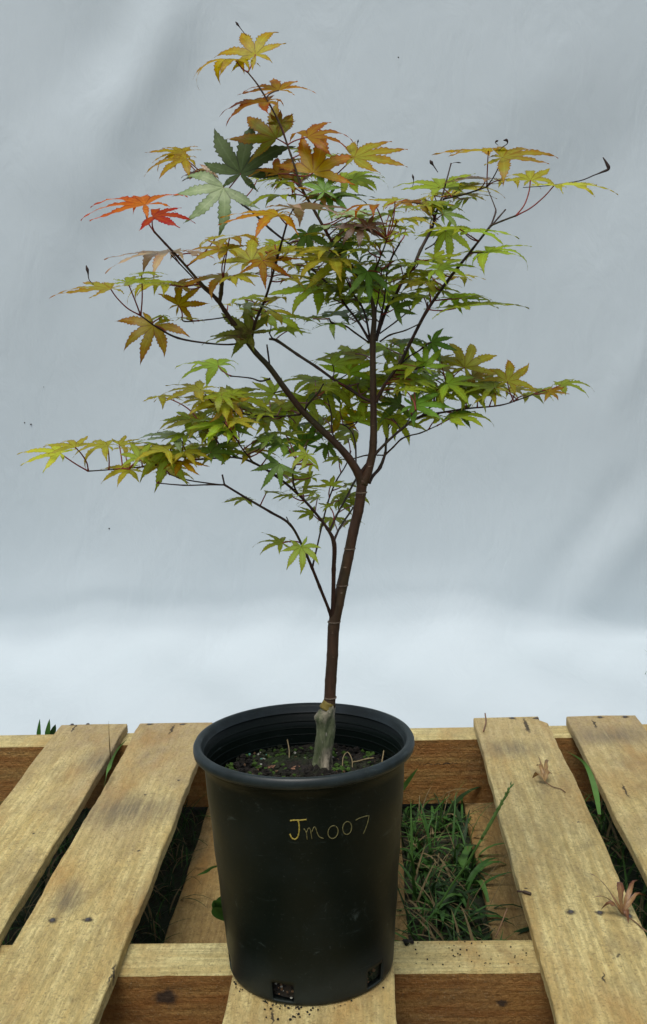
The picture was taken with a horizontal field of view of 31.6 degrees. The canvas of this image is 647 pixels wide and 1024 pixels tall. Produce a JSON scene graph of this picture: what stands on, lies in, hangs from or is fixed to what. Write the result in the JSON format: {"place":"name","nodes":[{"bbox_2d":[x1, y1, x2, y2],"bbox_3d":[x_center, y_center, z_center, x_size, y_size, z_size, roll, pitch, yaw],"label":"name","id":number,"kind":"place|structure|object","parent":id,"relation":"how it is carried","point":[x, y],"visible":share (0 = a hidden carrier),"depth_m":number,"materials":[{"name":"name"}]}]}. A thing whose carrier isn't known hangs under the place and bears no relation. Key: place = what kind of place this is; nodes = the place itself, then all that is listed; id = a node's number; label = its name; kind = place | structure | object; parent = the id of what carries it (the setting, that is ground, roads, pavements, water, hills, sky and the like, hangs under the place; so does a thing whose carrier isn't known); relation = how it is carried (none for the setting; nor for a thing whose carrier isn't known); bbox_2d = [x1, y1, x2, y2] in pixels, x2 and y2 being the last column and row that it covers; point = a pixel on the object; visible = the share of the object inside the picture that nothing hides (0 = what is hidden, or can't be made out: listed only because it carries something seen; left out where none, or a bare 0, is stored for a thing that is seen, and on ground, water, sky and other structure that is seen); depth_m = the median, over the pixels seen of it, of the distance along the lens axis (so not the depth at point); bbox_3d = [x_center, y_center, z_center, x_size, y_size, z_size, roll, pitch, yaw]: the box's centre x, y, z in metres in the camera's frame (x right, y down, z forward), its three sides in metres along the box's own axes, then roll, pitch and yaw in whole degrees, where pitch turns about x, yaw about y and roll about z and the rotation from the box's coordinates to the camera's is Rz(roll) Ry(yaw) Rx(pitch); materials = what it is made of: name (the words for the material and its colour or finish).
{"place":"outdoors","nodes":[
{"label":"outdoors","id":0,"kind":"place"},
{"bbox_2d":[0,650,646,944],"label":"ground","id":1,"kind":"structure","parent":0,"point":[166,919],"depth_m":2.02,"materials":[{"name":"green plant"}]},
{"bbox_2d":[37,720,40,734],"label":"grass shoot","id":2,"kind":"object","parent":1,"relation":"on","point":[39,729],"depth_m":2.39,"materials":[{"name":"green plant"}]},
{"bbox_2d":[45,719,49,734],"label":"grass shoot","id":3,"kind":"object","parent":1,"relation":"on","point":[47,731],"depth_m":2.39,"materials":[{"name":"green plant"}]},
{"bbox_2d":[50,724,55,733],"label":"grass shoot","id":4,"kind":"object","parent":1,"relation":"on","point":[53,730],"depth_m":2.40,"materials":[{"name":"green plant"}]},
{"bbox_2d":[104,739,126,784],"bbox_3d":[-0.380,0.453,2.074,0.012,0.036,0.152,-1,9,7],"label":"grass shoot","id":5,"kind":"object","parent":1,"relation":"on","point":[110,764],"depth_m":2.08,"materials":[{"name":"green plant"}]},
{"bbox_2d":[0,0,646,734],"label":"backdrop sheet","id":6,"kind":"object","parent":1,"relation":"on","point":[500,564],"visible":0.74,"depth_m":3.23,"materials":[{"name":"fabric"}]},
{"bbox_2d":[0,715,646,1023],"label":"wooden pallet","id":7,"kind":"object","parent":1,"relation":"on","point":[71,955],"visible":0.77,"depth_m":1.69,"materials":[{"name":"brown wood"}]},
{"bbox_2d":[198,865,216,874],"bbox_3d":[-0.158,0.499,1.604,0.044,0.012,0.011,-10,12,-43],"label":"grass shoot","id":8,"kind":"object","parent":7,"relation":"on","point":[207,870],"depth_m":1.59,"materials":[{"name":"green plant"}]},
{"bbox_2d":[211,896,223,920],"bbox_3d":[-0.141,0.542,1.557,0.026,0.042,0.014,-7,10,-30],"label":"weed","id":9,"kind":"object","parent":7,"relation":"on","point":[217,912],"visible":0.66,"depth_m":1.55,"materials":[{"name":"green plant"}]},
{"bbox_2d":[193,703,414,1004],"bbox_3d":[-0.019,0.420,1.422,0.270,0.294,0.270,-1,9,2],"label":"plant pot","id":10,"kind":"object","parent":7,"relation":"on","point":[307,868],"visible":0.97,"depth_m":1.33,"materials":[{"name":"black plastic"}]},
{"bbox_2d":[225,743,383,776],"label":"potting soil","id":11,"kind":"structure","parent":10,"relation":"in","point":[259,763],"depth_m":1.46,"materials":[{"name":"brown soil"}]},
{"bbox_2d":[17,22,617,769],"bbox_3d":[-0.002,-0.107,1.365,0.664,0.910,0.402,-1,9,2],"label":"maple tree","id":12,"kind":"object","parent":11,"relation":"on","point":[229,408],"visible":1,"depth_m":1.34,"materials":[{"name":"green plant"}]},
{"bbox_2d":[342,752,352,766],"bbox_3d":[0.030,0.314,1.445,0.013,0.015,0.022,-1,9,2],"label":"dry root","id":13,"kind":"object","parent":11,"relation":"on","point":[350,756],"visible":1,"depth_m":1.45,"materials":[{"name":"plant"}]},
{"bbox_2d":[272,964,380,998],"bbox_3d":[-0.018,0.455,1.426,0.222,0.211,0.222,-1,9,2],"label":"drainage holes","id":14,"kind":"object","parent":10,"relation":"in","point":[285,990],"visible":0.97,"depth_m":1.35,"materials":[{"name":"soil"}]},
{"bbox_2d":[233,941,526,1020],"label":"soil crumbs","id":15,"kind":"object","parent":7,"relation":"on","point":[290,1019],"visible":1,"depth_m":1.35,"materials":[{"name":"brown soil"}]},
{"bbox_2d":[402,939,413,945],"bbox_3d":[0.112,0.567,1.508,0.017,0.007,0.011,-1,9,2],"label":"soil clod","id":16,"kind":"object","parent":7,"relation":"on","point":[406,942],"visible":1,"depth_m":1.51,"materials":[{"name":"black soil"}]},
{"bbox_2d":[495,908,507,937],"bbox_3d":[0.240,0.553,1.539,0.005,0.027,0.037,5,11,35],"label":"straw","id":17,"kind":"object","parent":7,"relation":"on","point":[501,923],"visible":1,"depth_m":1.53,"materials":[{"name":"beige plant"}]},
{"bbox_2d":[517,890,531,895],"bbox_3d":[0.280,0.530,1.595,0.020,0.005,0.005,4,10,31],"label":"twig","id":18,"kind":"object","parent":7,"relation":"on","point":[526,892],"visible":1,"depth_m":1.59,"materials":[{"name":"wood"}]},
{"bbox_2d":[532,758,565,792],"bbox_3d":[0.382,0.452,1.985,0.040,0.028,0.120,-3,9,-6],"label":"dead leaf","id":19,"kind":"object","parent":7,"relation":"on","point":[544,772],"visible":1,"depth_m":1.98,"materials":[{"name":"brown plant"}]},
{"bbox_2d":[591,874,646,932],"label":"dead leaf","id":20,"kind":"object","parent":7,"relation":"on","point":[622,907],"visible":1,"depth_m":1.53,"materials":[{"name":"brown plant"}]},
{"bbox_2d":[403,768,417,790],"bbox_3d":[0.151,0.520,2.200,0.022,0.152,0.242,-3,9,-5],"label":"grass shoot","id":21,"kind":"object","parent":1,"relation":"on","point":[408,780],"depth_m":2.10,"materials":[{"name":"green plant"}]},
{"bbox_2d":[437,781,513,908],"bbox_3d":[0.213,0.468,1.606,0.114,0.206,0.011,2,10,24],"label":"grass stalk","id":22,"kind":"object","parent":1,"relation":"on","point":[491,821],"depth_m":1.60,"materials":[{"name":"green plant"}]},
{"bbox_2d":[567,751,600,814],"bbox_3d":[0.422,0.430,1.829,0.019,0.054,0.134,-3,9,-9],"label":"grass shoot","id":23,"kind":"object","parent":1,"relation":"on","point":[594,786],"depth_m":1.81,"materials":[{"name":"green plant"}]}
]}

